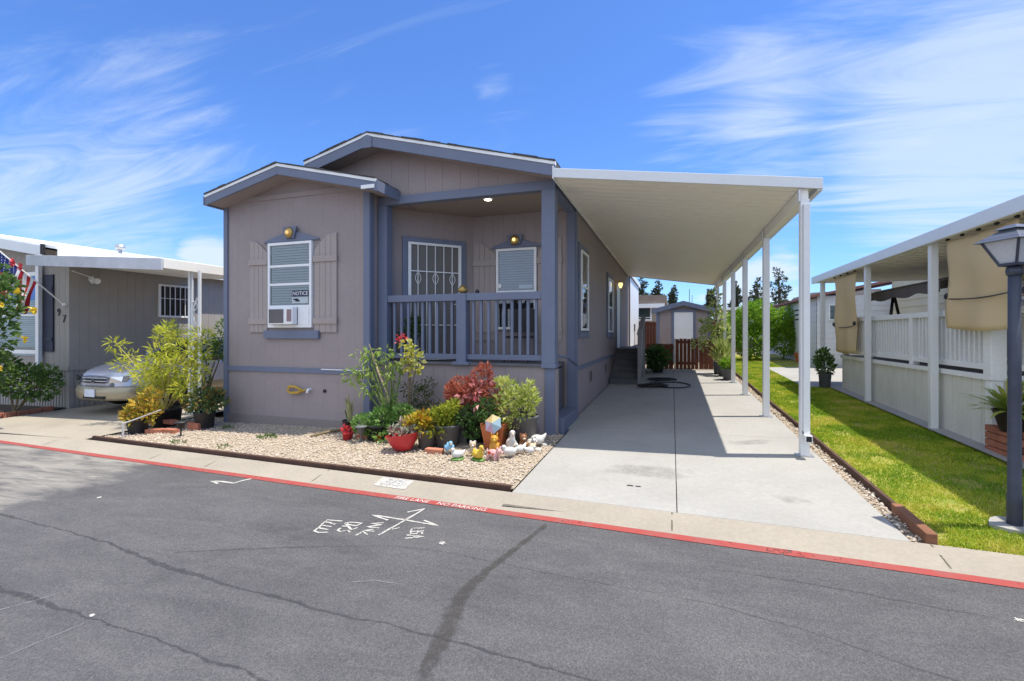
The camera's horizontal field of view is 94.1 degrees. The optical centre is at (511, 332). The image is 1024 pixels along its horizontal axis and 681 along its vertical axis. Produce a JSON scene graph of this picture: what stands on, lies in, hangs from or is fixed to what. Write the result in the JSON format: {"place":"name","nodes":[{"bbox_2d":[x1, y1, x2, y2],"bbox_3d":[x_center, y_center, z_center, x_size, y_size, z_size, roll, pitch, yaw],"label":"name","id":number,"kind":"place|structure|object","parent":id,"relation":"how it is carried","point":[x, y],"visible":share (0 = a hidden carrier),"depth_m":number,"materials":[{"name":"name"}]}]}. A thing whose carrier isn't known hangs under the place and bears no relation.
{"place":"outdoors","nodes":[
{"label":"outdoors","id":0,"kind":"place"},
{"bbox_2d":[0,404,63,416],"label":"flower bed","id":1,"kind":"object","parent":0,"point":[5,408],"visible":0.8,"depth_m":10.84,"materials":[{"name":"soil"}]},
{"bbox_2d":[0,406,53,418],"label":"brick edging","id":2,"kind":"object","parent":1,"relation":"on","point":[25,412],"visible":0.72,"depth_m":10.06,"materials":[{"name":"red brick"}]},
{"bbox_2d":[0,353,64,410],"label":"leafy shrub","id":3,"kind":"object","parent":1,"relation":"on","point":[39,373],"visible":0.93,"depth_m":10.05,"materials":[{"name":"green plant"}]},
{"bbox_2d":[0,390,222,438],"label":"side driveway","id":4,"kind":"structure","parent":0,"point":[86,422],"depth_m":8.98,"materials":[{"name":"concrete"}]},
{"bbox_2d":[0,258,36,388],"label":"flowering shrub","id":5,"kind":"object","parent":4,"relation":"on","point":[7,280],"visible":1,"depth_m":9.43,"materials":[{"name":"green plant"}]},
{"bbox_2d":[76,337,222,405],"bbox_3d":[-7.755,0.882,11.931,2.160,1.519,4.913,0,0,19],"label":"parked car","id":6,"kind":"object","parent":4,"relation":"on","point":[104,382],"visible":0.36,"depth_m":9.78,"materials":[{"name":"silver paint"}]},
{"bbox_2d":[188,270,201,414],"bbox_3d":[-6.288,0.208,9.443,0.315,2.855,0.040,0,0,19],"label":"lattice post","id":7,"kind":"object","parent":4,"relation":"on","point":[191,301],"visible":0.54,"depth_m":9.45,"materials":[{"name":"white metal"}]},
{"bbox_2d":[192,317,222,396],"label":"climbing plant","id":8,"kind":"object","parent":7,"relation":"attached to","point":[216,343],"visible":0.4,"depth_m":9.53,"materials":[{"name":"green plant"}]},
{"bbox_2d":[112,418,563,488],"bbox_3d":[-2.970,1.569,6.894,7.079,0.184,2.341,0,0,19],"label":"gravel bed","id":9,"kind":"object","parent":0,"point":[491,464],"visible":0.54,"depth_m":6.09,"materials":[{"name":"beige gravel"}]},
{"bbox_2d":[116,384,164,434],"bbox_3d":[-6.047,1.248,7.769,0.763,0.817,0.517,0,0,-3],"label":"potted croton","id":10,"kind":"object","parent":9,"relation":"on","point":[134,410],"visible":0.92,"depth_m":7.69,"materials":[{"name":"yellow plant"}]},
{"bbox_2d":[122,409,160,437],"bbox_3d":[-5.856,1.447,7.537,0.499,0.429,0.056,0,0,-29],"label":"rope stake","id":11,"kind":"object","parent":9,"relation":"on","point":[123,423],"visible":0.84,"depth_m":7.47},
{"bbox_2d":[145,428,164,433],"bbox_3d":[-5.790,1.600,7.728,0.250,0.070,0.110,0,0,-10],"label":"brick","id":12,"kind":"object","parent":9,"relation":"on","point":[153,430],"visible":0.84,"depth_m":7.68,"materials":[{"name":"red brick"}]},
{"bbox_2d":[101,318,219,427],"bbox_3d":[-6.229,0.689,8.341,2.562,1.914,0.922,0,0,19],"label":"potted bamboo","id":13,"kind":"object","parent":9,"relation":"on","point":[152,374],"visible":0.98,"depth_m":8.18,"materials":[{"name":"green plant"}]},
{"bbox_2d":[162,428,179,433],"bbox_3d":[-5.513,1.594,7.696,0.250,0.070,0.110,0,0,16],"label":"brick","id":14,"kind":"object","parent":9,"relation":"on","point":[171,430],"visible":0.87,"depth_m":7.65,"materials":[{"name":"red brick"}]},
{"bbox_2d":[174,420,187,435],"bbox_3d":[-5.135,1.505,7.389,0.180,0.265,0.175,0,0,19],"label":"solar light","id":15,"kind":"object","parent":9,"relation":"on","point":[181,425],"visible":0.95,"depth_m":7.35,"materials":[{"name":"black plastic"}]},
{"bbox_2d":[187,421,200,429],"bbox_3d":[-5.263,1.558,7.924,0.250,0.120,0.110,0,0,21],"label":"brick","id":16,"kind":"object","parent":9,"relation":"on","point":[193,425],"visible":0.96,"depth_m":7.87,"materials":[{"name":"red brick"}]},
{"bbox_2d":[177,384,231,429],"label":"potted shrub","id":17,"kind":"object","parent":9,"relation":"on","point":[204,407],"visible":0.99,"depth_m":7.92,"materials":[{"name":"green plant"}]},
{"bbox_2d":[169,424,277,448],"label":"weeds","id":18,"kind":"object","parent":9,"relation":"on","point":[258,436],"visible":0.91,"depth_m":7.09,"materials":[{"name":"green plant"}]},
{"bbox_2d":[92,435,511,491],"bbox_3d":[-3.296,1.595,6.074,7.148,0.199,0.058,0,0,23],"label":"timber edging","id":19,"kind":"object","parent":9,"relation":"on","point":[442,480],"visible":0.87,"depth_m":5.58,"materials":[{"name":"brown wood"}]},
{"bbox_2d":[340,423,352,440],"bbox_3d":[-2.385,1.433,6.886,0.209,0.249,0.240,0,0,-24],"label":"pot","id":20,"kind":"object","parent":9,"relation":"on","point":[347,435],"visible":0.96,"depth_m":6.85,"materials":[{"name":"red ceramic"}]},
{"bbox_2d":[338,395,357,432],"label":"potted plant","id":21,"kind":"object","parent":9,"relation":"on","point":[349,409],"visible":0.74,"depth_m":7.32,"materials":[{"name":"green plant"}]},
{"bbox_2d":[354,425,366,442],"bbox_3d":[-2.126,1.436,6.706,0.180,0.265,0.175,0,0,19],"label":"solar light","id":22,"kind":"object","parent":9,"relation":"on","point":[360,429],"visible":0.96,"depth_m":6.67,"materials":[{"name":"grey plastic"}]},
{"bbox_2d":[340,344,409,425],"bbox_3d":[-2.006,0.851,7.019,1.135,1.387,0.506,0,0,19],"label":"tall potted plant","id":23,"kind":"object","parent":9,"relation":"on","point":[391,398],"visible":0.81,"depth_m":6.97,"materials":[{"name":"green plant"}]},
{"bbox_2d":[350,402,415,442],"bbox_3d":[-1.808,1.279,6.851,1.045,0.603,0.663,0,0,19],"label":"potted herb","id":24,"kind":"object","parent":9,"relation":"on","point":[375,416],"visible":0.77,"depth_m":6.74,"materials":[{"name":"green plant"}]},
{"bbox_2d":[385,415,421,451],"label":"potted plant","id":25,"kind":"object","parent":9,"relation":"on","point":[396,440],"visible":0.95,"depth_m":6.10,"materials":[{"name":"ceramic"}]},
{"bbox_2d":[394,332,427,411],"bbox_3d":[-1.443,0.761,6.830,0.494,1.544,0.482,0,0,19],"label":"flowering plant","id":26,"kind":"object","parent":9,"relation":"on","point":[411,352],"visible":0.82,"depth_m":6.77,"materials":[{"name":"green plant"}]},
{"bbox_2d":[401,408,435,449],"bbox_3d":[-1.239,1.253,6.296,0.532,0.561,0.411,0,0,33],"label":"potted croton","id":27,"kind":"object","parent":9,"relation":"on","point":[422,419],"visible":0.83,"depth_m":6.20,"materials":[{"name":"yellow plant"}]},
{"bbox_2d":[399,376,456,419],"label":"potted plant","id":28,"kind":"object","parent":9,"relation":"on","point":[419,388],"visible":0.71,"depth_m":7.19,"materials":[{"name":"green plant"}]},
{"bbox_2d":[425,447,443,453],"bbox_3d":[-0.987,1.504,6.054,0.235,0.060,0.090,0,0,19],"label":"brick","id":29,"kind":"object","parent":9,"relation":"on","point":[431,450],"visible":0.99,"depth_m":6.02,"materials":[{"name":"brick"}]},
{"bbox_2d":[425,397,463,447],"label":"potted shrub","id":30,"kind":"object","parent":9,"relation":"on","point":[446,429],"visible":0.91,"depth_m":6.26,"materials":[{"name":"green plant"}]},
{"bbox_2d":[444,441,453,453],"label":"bird figurine","id":31,"kind":"object","parent":9,"relation":"on","point":[449,445],"visible":0.86,"depth_m":5.94,"materials":[{"name":"blue ceramic"}]},
{"bbox_2d":[449,448,464,460],"bbox_3d":[-0.662,1.458,5.721,0.209,0.157,0.125,0,0,-24],"label":"goose figurine","id":32,"kind":"object","parent":9,"relation":"on","point":[457,455],"visible":0.99,"depth_m":5.69,"materials":[{"name":"white ceramic"}]},
{"bbox_2d":[458,415,468,443],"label":"potted plant","id":33,"kind":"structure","parent":9,"relation":"on","point":[462,438],"depth_m":6.54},
{"bbox_2d":[467,440,475,455],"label":"lamb figurine","id":34,"kind":"object","parent":9,"relation":"on","point":[472,444],"visible":0.74,"depth_m":5.83,"materials":[{"name":"beige ceramic"}]},
{"bbox_2d":[443,361,507,443],"bbox_3d":[-0.492,0.946,6.469,0.975,1.132,0.646,0,0,19],"label":"red leaved shrub","id":35,"kind":"object","parent":9,"relation":"on","point":[465,393],"visible":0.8,"depth_m":6.44,"materials":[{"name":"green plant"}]},
{"bbox_2d":[471,445,484,461],"bbox_3d":[-0.397,1.432,5.664,0.140,0.202,0.235,0,0,-37],"label":"duck figurine","id":36,"kind":"object","parent":9,"relation":"on","point":[477,454],"visible":1,"depth_m":5.62,"materials":[{"name":"yellow ceramic"}]},
{"bbox_2d":[453,396,508,448],"bbox_3d":[-0.401,1.171,6.309,0.762,0.679,0.507,0,0,19],"label":"potted plant","id":37,"kind":"object","parent":9,"relation":"on","point":[503,432],"visible":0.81,"depth_m":6.22,"materials":[{"name":"green plant"}]},
{"bbox_2d":[485,414,501,433],"bbox_3d":[-0.231,1.142,6.005,0.212,0.230,0.278,0,0,1],"label":"garden parasol","id":38,"kind":"object","parent":37,"relation":"on","point":[493,423],"visible":1,"depth_m":5.90,"materials":[{"name":"paper"}]},
{"bbox_2d":[489,432,498,449],"bbox_3d":[-0.220,1.390,6.006,0.162,0.268,0.219,0,0,3],"label":"cat figurine","id":39,"kind":"object","parent":9,"relation":"on","point":[494,444],"visible":0.67,"depth_m":5.95,"materials":[{"name":"orange ceramic"}]},
{"bbox_2d":[486,446,503,460],"bbox_3d":[-0.209,1.433,5.655,0.252,0.166,0.106,0,0,33],"label":"pig figurine","id":40,"kind":"object","parent":9,"relation":"on","point":[494,453],"visible":1,"depth_m":5.62,"materials":[{"name":"pink ceramic"}]},
{"bbox_2d":[501,445,517,457],"bbox_3d":[-0.041,1.433,5.757,0.235,0.151,0.124,0,0,-7],"label":"dove figurine","id":41,"kind":"object","parent":9,"relation":"on","point":[509,451],"visible":0.99,"depth_m":5.72,"materials":[{"name":"white ceramic"}]},
{"bbox_2d":[506,430,516,447],"bbox_3d":[-0.006,1.361,6.021,0.141,0.284,0.310,0,0,-8],"label":"goose figurine","id":42,"kind":"object","parent":9,"relation":"on","point":[510,441],"visible":0.81,"depth_m":5.93,"materials":[{"name":"white ceramic"}]},
{"bbox_2d":[491,375,541,444],"bbox_3d":[0.076,1.026,6.268,0.706,0.946,0.605,0,0,19],"label":"potted shrub","id":43,"kind":"object","parent":9,"relation":"on","point":[523,422],"visible":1,"depth_m":6.18,"materials":[{"name":"green plant"}]},
{"bbox_2d":[513,442,525,453],"bbox_3d":[0.092,1.430,5.888,0.210,0.146,0.095,0,0,-35],"label":"dove figurine","id":44,"kind":"object","parent":9,"relation":"on","point":[520,448],"visible":0.89,"depth_m":5.86,"materials":[{"name":"white ceramic"}]},
{"bbox_2d":[519,433,526,446],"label":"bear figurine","id":45,"kind":"object","parent":9,"relation":"on","point":[523,439],"visible":0.6,"depth_m":6.02,"materials":[{"name":"brown ceramic"}]},
{"bbox_2d":[531,433,546,446],"bbox_3d":[0.310,1.380,6.241,0.287,0.223,0.130,0,0,-4],"label":"hen figurine","id":46,"kind":"object","parent":9,"relation":"on","point":[540,439],"visible":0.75,"depth_m":6.21,"materials":[{"name":"white ceramic"}]},
{"bbox_2d":[88,349,804,552],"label":"ground","id":47,"kind":"structure","parent":0,"point":[219,414],"depth_m":9.85,"materials":[{"name":"grey concrete"}]},
{"bbox_2d":[0,234,222,410],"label":"mobile home","id":48,"kind":"object","parent":47,"relation":"on","point":[103,294],"visible":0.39,"depth_m":11.15,"materials":[{"name":"grey"}]},
{"bbox_2d":[0,272,42,355],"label":"window","id":49,"kind":"structure","parent":48,"relation":"in","point":[28,325],"depth_m":11.18,"materials":[{"name":"white glass"}]},
{"bbox_2d":[0,251,67,313],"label":"flag","id":50,"kind":"object","parent":48,"relation":"attached to","point":[26,278],"visible":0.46,"depth_m":10.39,"materials":[{"name":"multicoloured fabric"}]},
{"bbox_2d":[158,284,187,317],"bbox_3d":[-9.174,-0.840,12.960,0.075,0.880,0.850,0,0,19],"label":"window","id":51,"kind":"structure","parent":48,"relation":"in","point":[172,299],"depth_m":12.93,"materials":[{"name":"white plastic"}]},
{"bbox_2d":[203,131,639,443],"bbox_3d":[0.482,-0.666,15.627,6.305,4.932,17.865,0,0,19],"label":"mobile home","id":52,"kind":"object","parent":47,"relation":"on","point":[360,241],"visible":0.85,"depth_m":7.95,"materials":[{"name":"beige wood"}]},
{"bbox_2d":[268,307,308,324],"bbox_3d":[-3.766,-0.272,7.946,0.826,0.293,0.128,0,0,19],"label":"air conditioner","id":53,"kind":"object","parent":52,"relation":"attached to","point":[282,315],"visible":1,"depth_m":7.90,"materials":[{"name":"white plastic"}]},
{"bbox_2d":[268,240,313,327],"bbox_3d":[-3.738,-0.800,8.030,0.920,1.440,0.055,0,0,19],"label":"window","id":54,"kind":"structure","parent":52,"relation":"in","point":[290,264],"depth_m":8.02,"materials":[{"name":"white plastic"}]},
{"bbox_2d":[287,385,306,393],"bbox_3d":[-3.590,0.962,7.952,0.435,0.147,0.038,0,0,19],"label":"extension cord","id":55,"kind":"object","parent":52,"relation":"attached to","point":[296,387],"visible":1,"depth_m":7.95,"materials":[{"name":"yellow plastic"}]},
{"bbox_2d":[397,313,420,359],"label":"potted plant","id":56,"kind":"object","parent":52,"relation":"on","point":[412,327],"visible":0.23,"depth_m":7.86,"materials":[{"name":"green plant"}]},
{"bbox_2d":[402,236,465,360],"bbox_3d":[-1.339,-0.570,8.351,1.150,2.140,0.126,0,0,-26],"label":"front door","id":57,"kind":"structure","parent":52,"relation":"in","point":[429,266],"depth_m":8.37,"materials":[{"name":"white metal"}]},
{"bbox_2d":[496,247,536,329],"bbox_3d":[0.075,-0.770,8.438,0.750,1.440,0.055,0,0,19],"label":"window","id":58,"kind":"structure","parent":52,"relation":"in","point":[516,268],"depth_m":8.46,"materials":[{"name":"white plastic"}]},
{"bbox_2d":[503,309,534,362],"bbox_3d":[0.125,0.050,7.991,0.450,0.900,0.430,0,0,19],"label":"porch chair","id":59,"kind":"object","parent":52,"relation":"on","point":[532,320],"visible":0.37,"depth_m":8.15,"materials":[{"name":"black plastic"}]},
{"bbox_2d":[578,241,588,337],"bbox_3d":[1.346,-0.750,8.852,0.055,1.700,1.020,0,0,19],"label":"window","id":60,"kind":"structure","parent":52,"relation":"in","point":[583,253],"depth_m":8.79,"materials":[{"name":"white glass"}]},
{"bbox_2d":[606,272,613,336],"bbox_3d":[2.605,-0.695,12.601,0.055,1.650,1.230,0,0,19],"label":"window","id":61,"kind":"structure","parent":52,"relation":"in","point":[610,283],"depth_m":12.55,"materials":[{"name":"white glass"}]},
{"bbox_2d":[616,282,620,347],"bbox_3d":[3.238,-0.500,14.525,0.028,2.000,1.100,0,0,19],"label":"side door","id":62,"kind":"structure","parent":52,"relation":"in","point":[618,291],"depth_m":14.52,"materials":[{"name":"white metal"}]},
{"bbox_2d":[638,278,649,294],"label":"conifer tree","id":63,"kind":"object","parent":47,"relation":"on","point":[642,286],"visible":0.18,"depth_m":55.88,"materials":[{"name":"green plant"}]},
{"bbox_2d":[639,322,655,348],"bbox_3d":[6.316,0.263,23.755,2.050,1.586,0.060,0,0,19],"label":"wooden fence","id":64,"kind":"object","parent":47,"relation":"on","point":[650,332],"visible":0.15,"depth_m":23.55,"materials":[{"name":"brown wood"}]},
{"bbox_2d":[639,295,667,321],"bbox_3d":[7.152,-0.600,33.359,7.120,3.600,9.200,0,0,19],"label":"mobile home","id":65,"kind":"object","parent":47,"relation":"on","point":[647,303],"visible":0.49,"depth_m":28.34,"materials":[{"name":"beige"}]},
{"bbox_2d":[639,308,651,320],"bbox_3d":[7.812,-1.200,28.994,1.350,1.000,0.055,0,0,19],"label":"window","id":66,"kind":"structure","parent":65,"relation":"in","point":[646,312],"depth_m":28.89,"materials":[{"name":"white glass"}]},
{"bbox_2d":[651,280,667,298],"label":"conifer tree","id":67,"kind":"object","parent":47,"relation":"on","point":[657,291],"visible":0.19,"depth_m":57.16,"materials":[{"name":"green plant"}]},
{"bbox_2d":[667,285,678,304],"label":"conifer tree","id":68,"kind":"object","parent":47,"relation":"on","point":[672,294],"visible":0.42,"depth_m":58.39,"materials":[{"name":"green plant"}]},
{"bbox_2d":[651,301,714,361],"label":"garden shed","id":69,"kind":"structure","parent":47,"relation":"on","point":[678,320],"depth_m":19.78,"materials":[{"name":"beige"}]},
{"bbox_2d":[674,312,692,361],"bbox_3d":[7.109,0.205,19.754,0.740,2.090,0.019,0,0,19],"label":"door","id":70,"kind":"structure","parent":69,"relation":"in","point":[683,321],"depth_m":19.74,"materials":[{"name":"white plastic"}]},
{"bbox_2d":[704,289,720,308],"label":"conifer tree","id":71,"kind":"object","parent":47,"relation":"on","point":[708,299],"visible":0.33,"depth_m":55.34,"materials":[{"name":"green plant"}]},
{"bbox_2d":[699,340,730,368],"bbox_3d":[6.453,0.712,15.165,0.920,0.940,0.060,0,0,19],"label":"wooden fence","id":72,"kind":"object","parent":47,"relation":"on","point":[706,360],"visible":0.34,"depth_m":15.21,"materials":[{"name":"brown wood"}]},
{"bbox_2d":[727,280,741,307],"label":"conifer tree","id":73,"kind":"object","parent":47,"relation":"on","point":[738,298],"visible":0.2,"depth_m":54.30,"materials":[{"name":"green plant"}]},
{"bbox_2d":[748,277,770,304],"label":"conifer tree","id":74,"kind":"object","parent":47,"relation":"on","point":[756,291],"visible":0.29,"depth_m":53.95,"materials":[{"name":"green plant"}]},
{"bbox_2d":[770,267,791,304],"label":"conifer tree","id":75,"kind":"object","parent":47,"relation":"on","point":[779,292],"visible":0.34,"depth_m":53.21,"materials":[{"name":"green plant"}]},
{"bbox_2d":[714,289,880,348],"bbox_3d":[19.948,-0.725,32.859,11.100,3.850,11.000,0,0,19],"label":"mobile home","id":76,"kind":"object","parent":47,"relation":"on","point":[861,292],"visible":0.07,"depth_m":29.37,"materials":[{"name":"white plastic"}]},
{"bbox_2d":[770,281,891,367],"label":"white house","id":77,"kind":"structure","parent":47,"relation":"on","point":[878,308],"depth_m":15.11,"materials":[{"name":"white paint"}]},
{"bbox_2d":[811,194,1023,444],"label":"porch home","id":78,"kind":"object","parent":47,"relation":"on","point":[931,391],"visible":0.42,"depth_m":7.20,"materials":[{"name":"white plastic"}]},
{"bbox_2d":[832,270,856,353],"bbox_3d":[6.987,-0.393,10.022,0.085,1.683,1.320,0,0,19],"label":"sun shade","id":79,"kind":"object","parent":78,"relation":"hanging from","point":[844,324],"visible":0.95,"depth_m":9.94,"materials":[{"name":"beige fabric"}]},
{"bbox_2d":[843,306,1023,374],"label":"porch railing","id":80,"kind":"object","parent":78,"relation":"on","point":[901,336],"visible":0.62,"depth_m":6.76,"materials":[{"name":"white plastic"}]},
{"bbox_2d":[944,214,1020,330],"bbox_3d":[5.511,-0.624,5.623,0.088,1.223,1.400,0,0,19],"label":"sun shade","id":81,"kind":"object","parent":78,"relation":"hanging from","point":[975,296],"visible":0.81,"depth_m":5.70,"materials":[{"name":"beige fabric"}]},
{"bbox_2d":[0,443,1023,680],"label":"road","id":82,"kind":"structure","parent":0,"point":[116,570],"depth_m":2.91,"materials":[{"name":"grey asphalt"}]},
{"bbox_2d":[0,433,1023,588],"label":"kerb","id":83,"kind":"structure","parent":82,"relation":"on","point":[996,568],"depth_m":4.01,"materials":[{"name":"concrete"}]},
{"bbox_2d":[0,0,1023,317],"label":"sky","id":84,"kind":"structure","parent":0,"point":[117,117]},
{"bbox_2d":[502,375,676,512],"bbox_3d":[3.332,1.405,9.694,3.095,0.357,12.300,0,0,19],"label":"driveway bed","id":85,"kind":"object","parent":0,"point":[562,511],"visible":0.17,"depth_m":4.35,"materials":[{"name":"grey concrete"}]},
{"bbox_2d":[674,338,697,369],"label":"wooden gate","id":86,"kind":"structure","parent":85,"relation":"on","point":[686,357],"depth_m":15.40,"materials":[{"name":"brown wood"}]},
{"bbox_2d":[513,370,910,541],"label":"driveway","id":87,"kind":"structure","parent":0,"point":[737,458],"depth_m":5.36,"materials":[{"name":"concrete"}]},
{"bbox_2d":[610,316,645,383],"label":"wooden steps","id":88,"kind":"structure","parent":87,"relation":"on","point":[628,366],"depth_m":13.00,"materials":[{"name":"grey paint"}]},
{"bbox_2d":[645,343,673,372],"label":"potted plant","id":89,"kind":"object","parent":87,"relation":"on","point":[658,363],"visible":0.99,"depth_m":14.64,"materials":[{"name":"green plant"}]},
{"bbox_2d":[637,377,690,387],"bbox_3d":[3.912,1.280,12.236,1.255,0.117,1.943,0,0,19],"label":"garden hose","id":90,"kind":"object","parent":87,"relation":"on","point":[655,383],"visible":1,"depth_m":11.81,"materials":[{"name":"black rubber"}]},
{"bbox_2d":[552,166,822,457],"bbox_3d":[3.965,-0.399,11.642,3.185,3.718,12.262,0,0,19],"label":"carport","id":91,"kind":"object","parent":87,"relation":"on","point":[716,230],"visible":0.95,"depth_m":7.57,"materials":[{"name":"white metal"}]},
{"bbox_2d":[690,287,730,373],"bbox_3d":[5.945,-0.065,14.178,1.247,2.586,0.851,0,0,19],"label":"potted tree","id":92,"kind":"object","parent":87,"relation":"on","point":[710,328],"visible":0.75,"depth_m":14.09,"materials":[{"name":"green plant"}]},
{"bbox_2d":[708,336,735,375],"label":"potted plant","id":93,"kind":"object","parent":87,"relation":"on","point":[717,355],"visible":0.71,"depth_m":13.48,"materials":[{"name":"green plant"}]},
{"bbox_2d":[718,357,739,379],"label":"potted plant","id":94,"kind":"object","parent":87,"relation":"on","point":[724,363],"visible":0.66,"depth_m":12.59,"materials":[{"name":"green plant"}]},
{"bbox_2d":[770,367,841,386],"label":"path","id":95,"kind":"structure","parent":0,"point":[792,373],"depth_m":13.29,"materials":[{"name":"concrete"}]},
{"bbox_2d":[735,375,922,542],"bbox_3d":[4.856,1.364,9.103,0.190,0.298,12.250,0,0,19],"label":"gravel strip","id":96,"kind":"object","parent":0,"point":[910,533],"visible":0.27,"depth_m":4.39,"materials":[{"name":"grey gravel"}]},
{"bbox_2d":[735,372,896,510],"bbox_3d":[4.962,1.318,9.264,0.047,0.350,11.264,0,0,19],"label":"lawn edging","id":97,"kind":"object","parent":96,"relation":"on","point":[856,475],"visible":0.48,"depth_m":5.09,"materials":[{"name":"brown wood"}]},
{"bbox_2d":[891,503,937,544],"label":"timber block","id":98,"kind":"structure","parent":96,"relation":"on","point":[925,533],"depth_m":3.56,"materials":[{"name":"brown wood"}]},
{"bbox_2d":[735,354,1023,555],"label":"lawn","id":99,"kind":"structure","parent":0,"point":[779,360],"depth_m":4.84,"materials":[{"name":"green plant"}]},
{"bbox_2d":[722,298,778,359],"bbox_3d":[9.259,-0.137,18.632,2.115,2.417,1.834,0,0,19],"label":"hedge bush","id":100,"kind":"object","parent":99,"relation":"on","point":[755,330],"visible":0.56,"depth_m":18.32,"materials":[{"name":"green plant"}]},
{"bbox_2d":[770,304,795,358],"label":"hedge bush","id":101,"kind":"object","parent":99,"relation":"on","point":[785,328],"visible":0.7,"depth_m":18.09,"materials":[{"name":"green plant"}]},
{"bbox_2d":[812,346,837,387],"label":"potted plant","id":102,"kind":"object","parent":99,"relation":"on","point":[818,361],"visible":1,"depth_m":10.77,"materials":[{"name":"green plant"}]},
{"bbox_2d":[830,384,1023,468],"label":"footing strip","id":103,"kind":"object","parent":99,"relation":"on","point":[961,439],"visible":0.67,"depth_m":6.77,"materials":[{"name":"concrete"}]},
{"bbox_2d":[985,424,1023,460],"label":"brick planter","id":104,"kind":"object","parent":103,"relation":"on","point":[996,440],"visible":0.56,"depth_m":5.38,"materials":[{"name":"brick"}]},
{"bbox_2d":[962,378,1023,432],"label":"potted palm","id":105,"kind":"object","parent":104,"relation":"on","point":[999,410],"visible":0.45,"depth_m":5.23,"materials":[{"name":"green plant"}]},
{"bbox_2d":[973,224,1023,533],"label":"lamp post","id":106,"kind":"object","parent":99,"relation":"on","point":[1003,246],"visible":0.98,"depth_m":3.56,"materials":[{"name":"metal"}]},
{"bbox_2d":[871,277,948,314],"bbox_3d":[7.484,-0.198,8.721,0.727,1.414,2.901,0,0,19],"label":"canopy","id":107,"kind":"object","parent":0,"point":[905,291],"visible":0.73,"depth_m":8.75,"materials":[{"name":"black fabric"}]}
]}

